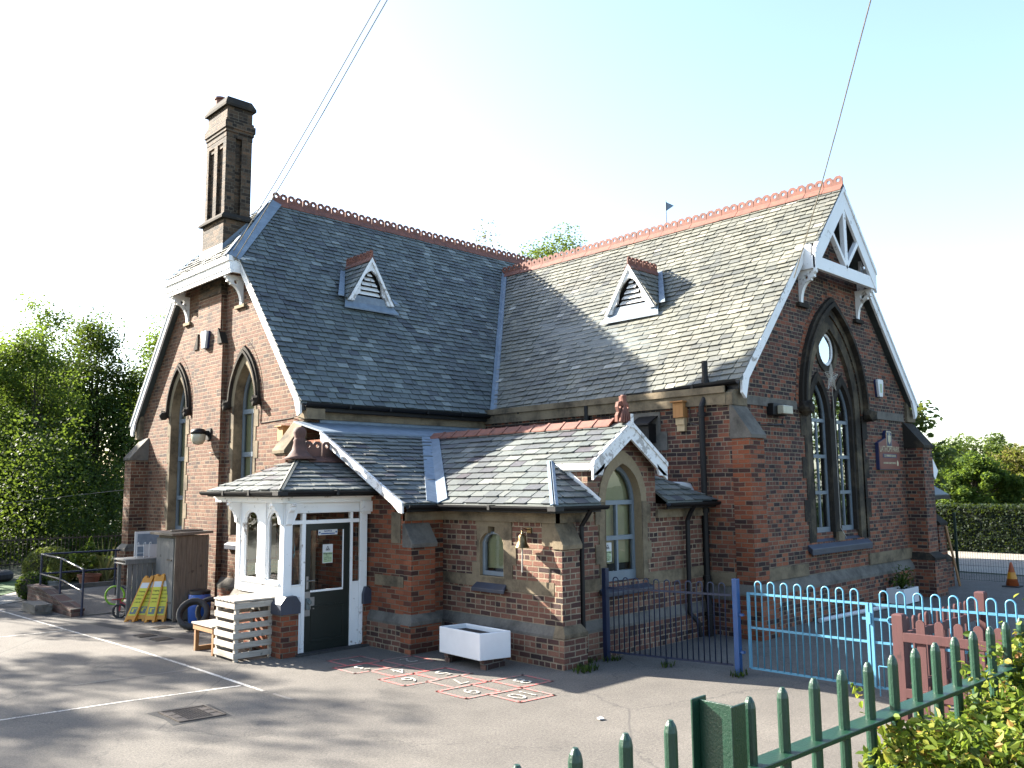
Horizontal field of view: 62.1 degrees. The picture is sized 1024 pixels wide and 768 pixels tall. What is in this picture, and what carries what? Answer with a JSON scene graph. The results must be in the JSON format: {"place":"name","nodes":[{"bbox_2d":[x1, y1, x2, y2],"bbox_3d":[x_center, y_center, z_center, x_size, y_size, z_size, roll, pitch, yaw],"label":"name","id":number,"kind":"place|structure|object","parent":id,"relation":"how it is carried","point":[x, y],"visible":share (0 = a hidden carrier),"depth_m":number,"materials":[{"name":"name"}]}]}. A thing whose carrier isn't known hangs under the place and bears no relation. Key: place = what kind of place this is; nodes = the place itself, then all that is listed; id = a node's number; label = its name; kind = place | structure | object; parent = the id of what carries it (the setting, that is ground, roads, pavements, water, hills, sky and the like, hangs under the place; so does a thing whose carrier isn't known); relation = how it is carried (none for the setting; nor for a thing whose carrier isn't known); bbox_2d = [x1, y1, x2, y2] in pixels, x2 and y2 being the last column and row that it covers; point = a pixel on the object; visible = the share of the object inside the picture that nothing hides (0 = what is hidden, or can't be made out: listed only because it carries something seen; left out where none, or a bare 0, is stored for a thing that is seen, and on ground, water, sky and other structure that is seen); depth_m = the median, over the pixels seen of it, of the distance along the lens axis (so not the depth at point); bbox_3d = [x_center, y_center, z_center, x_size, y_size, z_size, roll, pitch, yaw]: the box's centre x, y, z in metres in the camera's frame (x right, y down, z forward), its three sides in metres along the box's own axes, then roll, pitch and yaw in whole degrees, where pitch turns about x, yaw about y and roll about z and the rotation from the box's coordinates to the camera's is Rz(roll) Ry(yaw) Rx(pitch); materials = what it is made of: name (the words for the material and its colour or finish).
{"place":"outdoors","nodes":[
{"label":"outdoors","id":0,"kind":"place"},
{"bbox_2d":[0,581,17,594],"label":"lawn","id":1,"kind":"structure","parent":0,"point":[7,587],"depth_m":22.88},
{"bbox_2d":[0,570,13,581],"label":"tyre planter","id":2,"kind":"object","parent":1,"relation":"on","point":[6,575],"visible":1,"depth_m":24.33,"materials":[{"name":"rubber"}]},
{"bbox_2d":[0,592,24,604],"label":"path","id":3,"kind":"structure","parent":0,"point":[9,598],"depth_m":20.59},
{"bbox_2d":[136,542,151,557],"bbox_3d":[-7.618,3.436,17.619,0.300,0.326,0.113,6,-10,-44],"label":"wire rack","id":4,"kind":"object","parent":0,"point":[143,550],"visible":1,"depth_m":17.65,"materials":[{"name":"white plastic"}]},
{"bbox_2d":[0,572,1023,767],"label":"playground","id":5,"kind":"object","parent":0,"point":[327,716],"visible":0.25,"depth_m":10.45,"materials":[{"name":"asphalt"}]},
{"bbox_2d":[27,584,84,616],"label":"ramp wall","id":6,"kind":"structure","parent":5,"relation":"on","point":[63,604],"depth_m":18.51,"materials":[{"name":"brick"}]},
{"bbox_2d":[46,550,66,585],"bbox_3d":[-11.213,4.634,20.893,0.516,1.094,0.543,6,-10,-44],"label":"potted conifer","id":7,"kind":"object","parent":5,"relation":"on","point":[52,563],"visible":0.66,"depth_m":20.80,"materials":[{"name":"green plant"}]},
{"bbox_2d":[39,549,119,616],"bbox_3d":[-10.096,4.484,19.512,1.709,1.141,3.995,1,-7,-10],"label":"handrail","id":8,"kind":"object","parent":5,"relation":"on","point":[83,571],"visible":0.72,"depth_m":19.81,"materials":[{"name":"metal"}]},
{"bbox_2d":[51,581,113,589],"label":"kerb","id":9,"kind":"structure","parent":5,"relation":"on","point":[91,584],"depth_m":20.82,"materials":[{"name":"grey stone"}]},
{"bbox_2d":[69,541,103,582],"bbox_3d":[-11.097,4.714,22.186,0.853,1.220,0.873,6,-10,-44],"label":"potted shrub","id":10,"kind":"object","parent":5,"relation":"on","point":[79,560],"visible":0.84,"depth_m":22.04,"materials":[{"name":"plant"}]},
{"bbox_2d":[61,585,131,615],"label":"ramp","id":11,"kind":"structure","parent":5,"relation":"on","point":[95,602],"depth_m":19.33,"materials":[{"name":"concrete"}]},
{"bbox_2d":[104,578,131,604],"bbox_3d":[-8.579,4.625,18.957,0.902,0.581,0.215,0,-7,-7],"label":"toy bike","id":12,"kind":"object","parent":11,"relation":"on","point":[108,589],"visible":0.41,"depth_m":18.84,"materials":[{"name":"green plastic"}]},
{"bbox_2d":[84,539,116,580],"bbox_3d":[-10.820,4.697,22.683,1.198,1.288,1.224,6,-10,-44],"label":"sword leaf plant","id":13,"kind":"object","parent":5,"relation":"on","point":[106,575],"visible":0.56,"depth_m":22.57,"materials":[{"name":"green plant"}]},
{"bbox_2d":[0,605,204,639],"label":"tarmac strip","id":14,"kind":"object","parent":5,"relation":"on","point":[190,637],"visible":0.88,"depth_m":16.31,"materials":[{"name":"asphalt"}]},
{"bbox_2d":[22,600,52,614],"bbox_3d":[-10.238,4.817,18.323,0.354,0.216,0.989,6,-10,-44],"label":"stone block","id":15,"kind":"object","parent":14,"relation":"on","point":[37,607],"depth_m":18.07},
{"bbox_2d":[0,685,240,719],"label":"court line","id":16,"kind":"object","parent":5,"relation":"on","point":[116,702],"visible":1,"depth_m":10.47,"materials":[{"name":"paint"}]},
{"bbox_2d":[112,598,130,617],"bbox_3d":[-7.901,4.613,17.518,0.612,0.389,0.215,0,-7,-7],"label":"toy bike","id":17,"kind":"object","parent":5,"relation":"on","point":[119,605],"visible":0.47,"depth_m":17.41,"materials":[{"name":"rubber"}]},
{"bbox_2d":[70,670,183,685],"bbox_3d":[-5.314,4.093,11.869,1.536,0.001,0.040,5,-9,-37],"label":"court line","id":18,"kind":"object","parent":5,"relation":"on","point":[127,677],"visible":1,"depth_m":11.86,"materials":[{"name":"paint"}]},
{"bbox_2d":[0,610,264,690],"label":"court line","id":19,"kind":"object","parent":5,"relation":"on","point":[147,653],"visible":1,"depth_m":13.41,"materials":[{"name":"paint"}]},
{"bbox_2d":[114,556,155,617],"bbox_3d":[-7.773,4.201,17.579,0.700,1.200,0.700,6,-10,-44],"label":"pallet table","id":20,"kind":"object","parent":5,"relation":"on","point":[139,572],"visible":0.56,"depth_m":17.38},
{"bbox_2d":[124,576,153,621],"bbox_3d":[-7.479,4.317,17.075,0.562,0.902,0.228,6,-10,-44],"label":"warning board","id":21,"kind":"object","parent":5,"relation":"on","point":[138,600],"visible":1,"depth_m":17.02,"materials":[{"name":"yellow plastic"}]},
{"bbox_2d":[133,633,157,637],"bbox_3d":[-6.575,4.508,15.243,0.320,0.021,0.320,6,-10,-44],"label":"drain grate","id":22,"kind":"object","parent":5,"relation":"on","point":[144,635],"visible":1,"depth_m":15.20,"materials":[{"name":"metal"}]},
{"bbox_2d":[134,531,158,588],"bbox_3d":[-7.902,4.060,18.489,0.650,1.700,0.070,6,-10,-44],"label":"notice board","id":23,"kind":"object","parent":5,"relation":"on","point":[143,537],"visible":0.33,"depth_m":18.47,"materials":[{"name":"white plastic"}]},
{"bbox_2d":[135,575,161,620],"bbox_3d":[-7.322,4.319,17.143,0.542,0.910,0.227,6,-10,-44],"label":"warning board","id":24,"kind":"object","parent":5,"relation":"on","point":[141,615],"visible":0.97,"depth_m":17.02,"materials":[{"name":"yellow plastic"}]},
{"bbox_2d":[144,574,164,622],"bbox_3d":[-7.120,4.280,16.987,0.226,0.943,0.409,-3,-7,21],"label":"warning board","id":25,"kind":"object","parent":5,"relation":"on","point":[154,599],"visible":1,"depth_m":16.93,"materials":[{"name":"yellow plastic"}]},
{"bbox_2d":[149,636,172,641],"bbox_3d":[-6.129,4.460,14.871,0.320,0.021,0.320,6,-10,-44],"label":"drain grate","id":26,"kind":"object","parent":5,"relation":"on","point":[157,639],"visible":1,"depth_m":14.84,"materials":[{"name":"metal"}]},
{"bbox_2d":[155,576,167,621],"bbox_3d":[-6.962,4.283,17.038,0.222,0.946,0.382,-2,-7,16],"label":"warning board","id":27,"kind":"object","parent":5,"relation":"on","point":[162,611],"visible":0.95,"depth_m":16.93,"materials":[{"name":"yellow plastic"}]},
{"bbox_2d":[151,625,173,629],"bbox_3d":[-6.624,4.615,16.122,0.320,0.021,0.320,6,-10,-44],"label":"drain grate","id":28,"kind":"object","parent":5,"relation":"on","point":[161,627],"visible":1,"depth_m":16.09,"materials":[{"name":"metal"}]},
{"bbox_2d":[150,529,212,621],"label":"tool shed","id":29,"kind":"structure","parent":5,"relation":"on","point":[182,560],"depth_m":17.07,"materials":[{"name":"wood"}]},
{"bbox_2d":[156,537,174,618],"bbox_3d":[-7.034,3.906,17.191,0.040,1.560,0.844,6,-10,-44],"label":"door","id":30,"kind":"structure","parent":29,"relation":"in","point":[165,546],"depth_m":17.09,"materials":[{"name":"wood"}]},
{"bbox_2d":[146,704,231,724],"bbox_3d":[-3.737,3.843,9.898,0.710,0.001,0.830,6,-10,-44],"label":"tarmac patch","id":31,"kind":"object","parent":5,"relation":"on","point":[167,719],"visible":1,"depth_m":9.78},
{"bbox_2d":[158,705,225,722],"bbox_3d":[-3.726,3.846,9.915,0.535,0.028,0.685,6,-10,-44],"label":"manhole cover","id":32,"kind":"object","parent":5,"relation":"on","point":[186,714],"visible":1,"depth_m":9.90,"materials":[{"name":"metal"}]},
{"bbox_2d":[176,598,210,630],"bbox_3d":[-5.939,4.289,15.850,0.612,0.574,0.417,0,-7,-6],"label":"car tyre","id":33,"kind":"object","parent":5,"relation":"on","point":[183,606],"visible":0.91,"depth_m":15.82,"materials":[{"name":"rubber"}]},
{"bbox_2d":[188,589,210,623],"bbox_3d":[-6.164,4.377,16.769,0.440,0.630,0.440,6,-10,-44],"label":"plastic drum","id":34,"kind":"object","parent":5,"relation":"on","point":[200,593],"visible":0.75,"depth_m":16.61,"materials":[{"name":"plastic"}]},
{"bbox_2d":[195,596,224,620],"bbox_3d":[-5.776,4.350,16.282,0.551,0.548,0.249,2,-7,-23],"label":"car tyre","id":35,"kind":"object","parent":5,"relation":"on","point":[198,616],"visible":0.36,"depth_m":16.16,"materials":[{"name":"rubber"}]},
{"bbox_2d":[191,594,237,655],"bbox_3d":[-4.812,3.855,13.750,0.410,0.920,0.800,6,-10,-44],"label":"bench","id":36,"kind":"object","parent":5,"relation":"on","point":[208,626],"visible":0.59,"depth_m":13.76,"materials":[{"name":"brown wood"}]},
{"bbox_2d":[213,593,274,662],"bbox_3d":[-4.194,3.804,13.329,0.710,0.910,0.690,6,-10,-44],"label":"slatted box","id":37,"kind":"object","parent":5,"relation":"on","point":[224,636],"visible":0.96,"depth_m":13.14,"materials":[{"name":"white wood"}]},
{"bbox_2d":[273,693,291,699],"bbox_3d":[-2.889,3.931,10.700,0.450,0.001,0.050,-7,-10,44],"label":"court line","id":38,"kind":"object","parent":5,"relation":"on","point":[282,696],"visible":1,"depth_m":10.70,"materials":[{"name":"paint"}]},
{"bbox_2d":[328,655,555,702],"bbox_3d":[-1.017,4.052,11.872,1.631,0.007,3.973,6,-10,-44],"label":"hopscotch marking","id":39,"kind":"object","parent":5,"relation":"on","point":[451,687],"visible":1,"depth_m":11.55,"materials":[{"name":"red paint"}]},
{"bbox_2d":[439,623,510,670],"bbox_3d":[-0.563,3.876,12.562,0.519,0.520,1.076,6,-10,-44],"label":"sink planter","id":40,"kind":"object","parent":5,"relation":"on","point":[488,648],"visible":1,"depth_m":12.32,"materials":[{"name":"ceramic"}]},
{"bbox_2d":[116,96,954,670],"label":"school building","id":41,"kind":"structure","parent":5,"relation":"on","point":[456,416],"depth_m":17.43,"materials":[{"name":"brick"}]},
{"bbox_2d":[191,428,211,444],"bbox_3d":[-6.972,1.177,19.003,0.405,0.370,0.325,6,-10,-44],"label":"wall lamp","id":42,"kind":"object","parent":41,"relation":"attached to","point":[199,436],"visible":1,"depth_m":18.87,"materials":[{"name":"glass"}]},
{"bbox_2d":[201,331,209,348],"bbox_3d":[-7.044,-1.010,19.524,0.104,0.408,0.306,6,-10,-44],"label":"alarm box","id":43,"kind":"object","parent":41,"relation":"attached to","point":[205,338],"visible":1,"depth_m":19.45,"materials":[{"name":"white plastic"}]},
{"bbox_2d":[274,425,289,440],"bbox_3d":[-4.544,1.101,16.808,0.200,0.555,0.280,6,-10,-44],"label":"bat box","id":44,"kind":"object","parent":41,"relation":"attached to","point":[282,430],"visible":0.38,"depth_m":16.77,"materials":[{"name":"beige wood"}]},
{"bbox_2d":[291,519,311,588],"bbox_3d":[-3.861,3.428,15.210,0.570,2.000,0.040,6,-10,-44],"label":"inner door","id":45,"kind":"structure","parent":41,"relation":"in","point":[296,528],"depth_m":15.22,"materials":[{"name":"wood"}]},
{"bbox_2d":[233,0,380,250],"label":"overhead cable","id":46,"kind":"object","parent":41,"relation":"attached to","point":[310,121],"visible":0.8,"depth_m":16.25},
{"bbox_2d":[234,0,387,260],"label":"overhead cable","id":47,"kind":"object","parent":41,"relation":"attached to","point":[314,126],"visible":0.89,"depth_m":16.19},
{"bbox_2d":[304,522,349,651],"bbox_3d":[-2.992,3.274,13.823,0.838,2.000,0.125,6,-10,-44],"label":"door","id":48,"kind":"structure","parent":41,"relation":"in","point":[326,611],"depth_m":13.79,"materials":[{"name":"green wood"}]},
{"bbox_2d":[318,529,336,534],"bbox_3d":[-3.013,2.425,13.926,0.360,0.085,0.006,6,-10,-44],"label":"notice","id":49,"kind":"object","parent":48,"relation":"attached to","point":[327,532],"visible":1,"depth_m":13.92,"materials":[{"name":"white paper"}]},
{"bbox_2d":[322,544,332,562],"bbox_3d":[-3.009,2.768,13.884,0.190,0.300,0.006,6,-10,-44],"label":"notice","id":50,"kind":"object","parent":41,"relation":"attached to","point":[327,556],"visible":1,"depth_m":13.88,"materials":[{"name":"white paper"}]},
{"bbox_2d":[515,528,531,571],"bbox_3d":[0.173,2.481,12.701,0.285,0.650,0.230,6,-10,-44],"label":"bell","id":51,"kind":"object","parent":41,"relation":"attached to","point":[522,542],"visible":1,"depth_m":12.65,"materials":[{"name":"gold metal"}]},
{"bbox_2d":[606,542,611,561],"bbox_3d":[1.519,2.669,13.484,0.190,0.300,0.006,6,-10,-44],"label":"notice","id":52,"kind":"object","parent":41,"relation":"attached to","point":[609,554],"visible":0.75,"depth_m":13.51,"materials":[{"name":"white paper"}]},
{"bbox_2d":[618,412,660,449],"bbox_3d":[2.443,0.935,16.427,0.030,0.730,1.050,6,-10,-44],"label":"blocked window stone","id":53,"kind":"structure","parent":41,"relation":"in","point":[657,421],"depth_m":16.10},
{"bbox_2d":[660,431,667,449],"bbox_3d":[2.859,1.068,15.974,0.033,0.350,0.150,6,-10,-44],"label":"blocked window stone","id":54,"kind":"structure","parent":41,"relation":"in","point":[663,435],"depth_m":15.95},
{"bbox_2d":[670,400,687,431],"bbox_3d":[3.085,0.593,15.659,0.200,0.555,0.280,6,-10,-44],"label":"bat box","id":55,"kind":"object","parent":41,"relation":"attached to","point":[680,414],"visible":1,"depth_m":15.63,"materials":[{"name":"brown wood"}]},
{"bbox_2d":[767,403,792,415],"bbox_3d":[5.030,0.477,15.950,0.520,0.220,0.270,6,-10,-44],"label":"wall lamp","id":56,"kind":"object","parent":41,"relation":"attached to","point":[775,409],"visible":1,"depth_m":15.83,"materials":[{"name":"black paint"}]},
{"bbox_2d":[793,0,870,277],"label":"overhead cable","id":57,"kind":"object","parent":41,"relation":"attached to","point":[835,131],"visible":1,"depth_m":13.12,"materials":[{"name":"metal"}]},
{"bbox_2d":[825,363,846,537],"bbox_3d":[6.614,1.347,17.480,0.606,3.596,0.083,6,-10,-44],"label":"star decoration","id":58,"kind":"object","parent":41,"relation":"hanging from","point":[830,379],"visible":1,"depth_m":17.61,"materials":[{"name":"metal"}]},
{"bbox_2d":[796,290,877,555],"bbox_3d":[6.731,0.715,17.816,3.299,5.473,0.612,6,-10,-44],"label":"great window","id":59,"kind":"structure","parent":41,"relation":"in","point":[824,345],"depth_m":17.87,"materials":[{"name":"stone"}]},
{"bbox_2d":[873,379,882,397],"bbox_3d":[8.351,0.101,19.354,0.306,0.408,0.104,6,-10,-44],"label":"alarm box","id":60,"kind":"object","parent":41,"relation":"attached to","point":[878,386],"visible":1,"depth_m":19.28,"materials":[{"name":"white plastic"}]},
{"bbox_2d":[875,431,900,469],"bbox_3d":[8.582,1.511,19.406,1.160,0.890,0.092,6,-10,-44],"label":"school sign","id":61,"kind":"object","parent":41,"relation":"attached to","point":[887,452],"visible":1,"depth_m":19.31,"materials":[{"name":"metal"}]},
{"bbox_2d":[571,662,598,673],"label":"weeds","id":62,"kind":"object","parent":5,"relation":"on","point":[587,667],"visible":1,"depth_m":12.02,"materials":[{"name":"green plant"}]},
{"bbox_2d":[588,656,598,662],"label":"weeds","id":63,"kind":"object","parent":5,"relation":"on","point":[590,660],"visible":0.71,"depth_m":12.57,"materials":[{"name":"green plant"}]},
{"bbox_2d":[602,654,622,661],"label":"weeds","id":64,"kind":"object","parent":5,"relation":"on","point":[614,658],"visible":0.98,"depth_m":12.68,"materials":[{"name":"green plant"}]},
{"bbox_2d":[601,568,733,666],"bbox_3d":[2.206,3.398,12.306,1.982,1.360,0.094,-5,-8,33],"label":"hoop fence","id":65,"kind":"object","parent":5,"relation":"on","point":[607,652],"visible":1,"depth_m":12.39,"materials":[{"name":"metal"}]},
{"bbox_2d":[661,660,675,667],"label":"weeds","id":66,"kind":"object","parent":5,"relation":"on","point":[668,663],"visible":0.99,"depth_m":12.23,"materials":[{"name":"green plant"}]},
{"bbox_2d":[731,578,745,675],"bbox_3d":[3.132,3.350,11.730,0.080,1.300,0.140,6,-10,-44],"label":"gate post","id":67,"kind":"object","parent":5,"relation":"on","point":[738,651],"visible":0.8,"depth_m":11.72,"materials":[{"name":"metal"}]},
{"bbox_2d":[746,581,872,685],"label":"hoop gate","id":68,"kind":"structure","parent":67,"relation":"attached to","point":[809,634],"depth_m":11.17,"materials":[{"name":"metal"}]},
{"bbox_2d":[730,668,747,678],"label":"weeds","id":69,"kind":"object","parent":5,"relation":"on","point":[740,674],"visible":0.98,"depth_m":11.58,"materials":[{"name":"green plant"}]},
{"bbox_2d":[818,606,887,622],"bbox_3d":[6.824,4.540,16.868,2.754,0.089,0.089,5,-9,-41],"label":"plastic pipe","id":70,"kind":"object","parent":5,"relation":"on","point":[854,613],"visible":0.66,"depth_m":16.61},
{"bbox_2d":[886,564,919,604],"bbox_3d":[8.501,4.348,18.579,0.934,0.821,0.749,1,-7,-15],"label":"white planter","id":71,"kind":"object","parent":5,"relation":"on","point":[908,590],"visible":0.98,"depth_m":18.42,"materials":[{"name":"plastic"}]},
{"bbox_2d":[862,590,1023,695],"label":"fence","id":72,"kind":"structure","parent":5,"relation":"on","point":[871,619],"depth_m":10.34,"materials":[{"name":"metal"}]},
{"bbox_2d":[945,526,960,585],"bbox_3d":[11.191,4.363,21.585,0.346,1.500,0.092,-1,-7,1],"label":"plank","id":73,"kind":"object","parent":5,"relation":"on","point":[952,555],"visible":1,"depth_m":21.56,"materials":[{"name":"beige wood"}]},
{"bbox_2d":[891,591,1016,720],"bbox_3d":[6.053,3.122,9.509,2.597,1.172,2.471,6,-10,-44],"label":"picket fence","id":74,"kind":"object","parent":5,"relation":"on","point":[919,637],"visible":0.59,"depth_m":9.43,"materials":[{"name":"wood"}]},
{"bbox_2d":[952,512,1023,582],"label":"fence","id":75,"kind":"object","parent":5,"relation":"on","point":[956,543],"visible":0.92,"depth_m":22.28,"materials":[{"name":"metal"}]},
{"bbox_2d":[1002,562,1022,587],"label":"traffic cone","id":76,"kind":"object","parent":5,"relation":"on","point":[1012,581],"visible":1,"depth_m":21.22,"materials":[{"name":"plastic"}]},
{"bbox_2d":[0,505,1023,601],"bbox_3d":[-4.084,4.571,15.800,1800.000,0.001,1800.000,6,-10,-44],"label":"ground","id":77,"kind":"structure","parent":0,"point":[16,572],"depth_m":28.08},
{"bbox_2d":[1,369,36,544],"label":"broadleaf tree","id":78,"kind":"object","parent":77,"relation":"on","point":[18,408],"visible":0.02,"depth_m":40.63,"materials":[{"name":"green plant"}]},
{"bbox_2d":[0,335,46,515],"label":"birch tree","id":79,"kind":"object","parent":77,"relation":"on","point":[7,411],"visible":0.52,"depth_m":36.23,"materials":[{"name":"green plant"}]},
{"bbox_2d":[15,571,48,599],"bbox_3d":[-11.638,4.892,20.654,0.789,0.697,0.774,6,-10,-44],"label":"shrub","id":80,"kind":"object","parent":77,"relation":"on","point":[23,582],"visible":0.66,"depth_m":20.44,"materials":[{"name":"green plant"}]},
{"bbox_2d":[21,546,77,583],"bbox_3d":[-12.538,4.966,23.076,1.411,1.142,1.391,6,-10,-44],"label":"topiary bush","id":81,"kind":"object","parent":77,"relation":"on","point":[31,563],"visible":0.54,"depth_m":22.78,"materials":[{"name":"green plant"}]},
{"bbox_2d":[0,291,113,549],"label":"birch tree","id":82,"kind":"object","parent":77,"relation":"on","point":[29,349],"visible":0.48,"depth_m":38.10,"materials":[{"name":"green plant"}]},
{"bbox_2d":[1,351,112,533],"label":"broadleaf tree","id":83,"kind":"object","parent":77,"relation":"on","point":[89,438],"visible":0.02,"depth_m":42.80,"materials":[{"name":"green plant"}]},
{"bbox_2d":[0,490,120,503],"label":"garden wire","id":84,"kind":"object","parent":77,"relation":"on","point":[62,496],"visible":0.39,"depth_m":31.50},
{"bbox_2d":[0,533,121,569],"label":"iron railings","id":85,"kind":"object","parent":77,"relation":"on","point":[50,538],"visible":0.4,"depth_m":29.28,"materials":[{"name":"metal"}]},
{"bbox_2d":[0,399,138,566],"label":"undergrowth","id":86,"kind":"object","parent":77,"relation":"on","point":[45,528],"visible":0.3,"depth_m":32.81,"materials":[{"name":"green plant"}]},
{"bbox_2d":[5,389,134,541],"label":"wood","id":87,"kind":"object","parent":77,"relation":"on","point":[97,467],"visible":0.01,"depth_m":47.55,"materials":[{"name":"green plant"}]},
{"bbox_2d":[21,305,144,535],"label":"broadleaf tree","id":88,"kind":"object","parent":77,"relation":"on","point":[99,349],"visible":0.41,"depth_m":42.48,"materials":[{"name":"green plant"}]},
{"bbox_2d":[83,536,94,557],"bbox_3d":[-12.680,5.131,25.568,0.778,1.120,0.780,6,-10,-44],"label":"golden conifer","id":89,"kind":"object","parent":77,"relation":"on","point":[90,539],"visible":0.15,"depth_m":25.61,"materials":[{"name":"green plant"}]},
{"bbox_2d":[75,554,113,581],"bbox_3d":[-11.933,5.259,24.320,1.091,0.856,1.109,6,-10,-44],"label":"garden shrub","id":90,"kind":"object","parent":77,"relation":"on","point":[93,568],"visible":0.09,"depth_m":24.02,"materials":[{"name":"green plant"}]},
{"bbox_2d":[107,308,166,446],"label":"broadleaf tree","id":91,"kind":"object","parent":77,"relation":"on","point":[145,354],"visible":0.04,"depth_m":44.32,"materials":[{"name":"green plant"}]},
{"bbox_2d":[470,219,510,250],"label":"copper tree","id":92,"kind":"object","parent":77,"relation":"on","point":[484,236],"visible":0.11,"depth_m":47.78,"materials":[{"name":"green plant"}]},
{"bbox_2d":[518,222,586,260],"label":"tall tree","id":93,"kind":"object","parent":77,"relation":"on","point":[539,252],"visible":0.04,"depth_m":50.55,"materials":[{"name":"green plant"}]},
{"bbox_2d":[910,400,964,499],"bbox_3d":[11.347,2.771,26.823,4.700,6.109,4.377,0,-7,-4],"label":"chestnut tree","id":94,"kind":"object","parent":77,"relation":"on","point":[937,454],"visible":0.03,"depth_m":25.70,"materials":[{"name":"green plant"}]},
{"bbox_2d":[932,442,978,502],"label":"oak tree","id":95,"kind":"object","parent":77,"relation":"on","point":[943,450],"visible":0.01,"depth_m":57.14,"materials":[{"name":"green plant"}]},
{"bbox_2d":[932,432,1023,494],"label":"oak tree","id":96,"kind":"object","parent":77,"relation":"on","point":[996,447],"visible":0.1,"depth_m":59.85,"materials":[{"name":"green plant"}]},
{"bbox_2d":[934,450,1023,504],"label":"oak tree","id":97,"kind":"object","parent":77,"relation":"on","point":[988,475],"visible":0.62,"depth_m":49.48,"materials":[{"name":"green plant"}]},
{"bbox_2d":[984,443,1023,502],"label":"oak tree","id":98,"kind":"object","parent":77,"relation":"on","point":[1014,455],"visible":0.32,"depth_m":55.35,"materials":[{"name":"green plant"}]},
{"bbox_2d":[0,0,1023,471],"label":"sky","id":99,"kind":"structure","parent":0,"point":[529,117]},
{"bbox_2d":[948,551,1023,574],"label":"yard","id":100,"kind":"structure","parent":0,"point":[1020,564],"depth_m":27.71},
{"bbox_2d":[936,502,1023,553],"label":"clipped hedge","id":101,"kind":"object","parent":100,"relation":"on","point":[979,511],"visible":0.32,"depth_m":31.70,"materials":[{"name":"green plant"}]},
{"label":"pavement","id":102,"kind":"structure","parent":0,"visible":0},
{"bbox_2d":[513,618,1023,767],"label":"green railing","id":103,"kind":"object","parent":102,"relation":"on","point":[724,735],"visible":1,"depth_m":2.33,"materials":[{"name":"metal"}]},
{"bbox_2d":[850,593,1023,767],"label":"privet hedge","id":104,"kind":"object","parent":102,"relation":"on","point":[988,732],"visible":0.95,"depth_m":2.49,"materials":[{"name":"green plant"}]}
]}

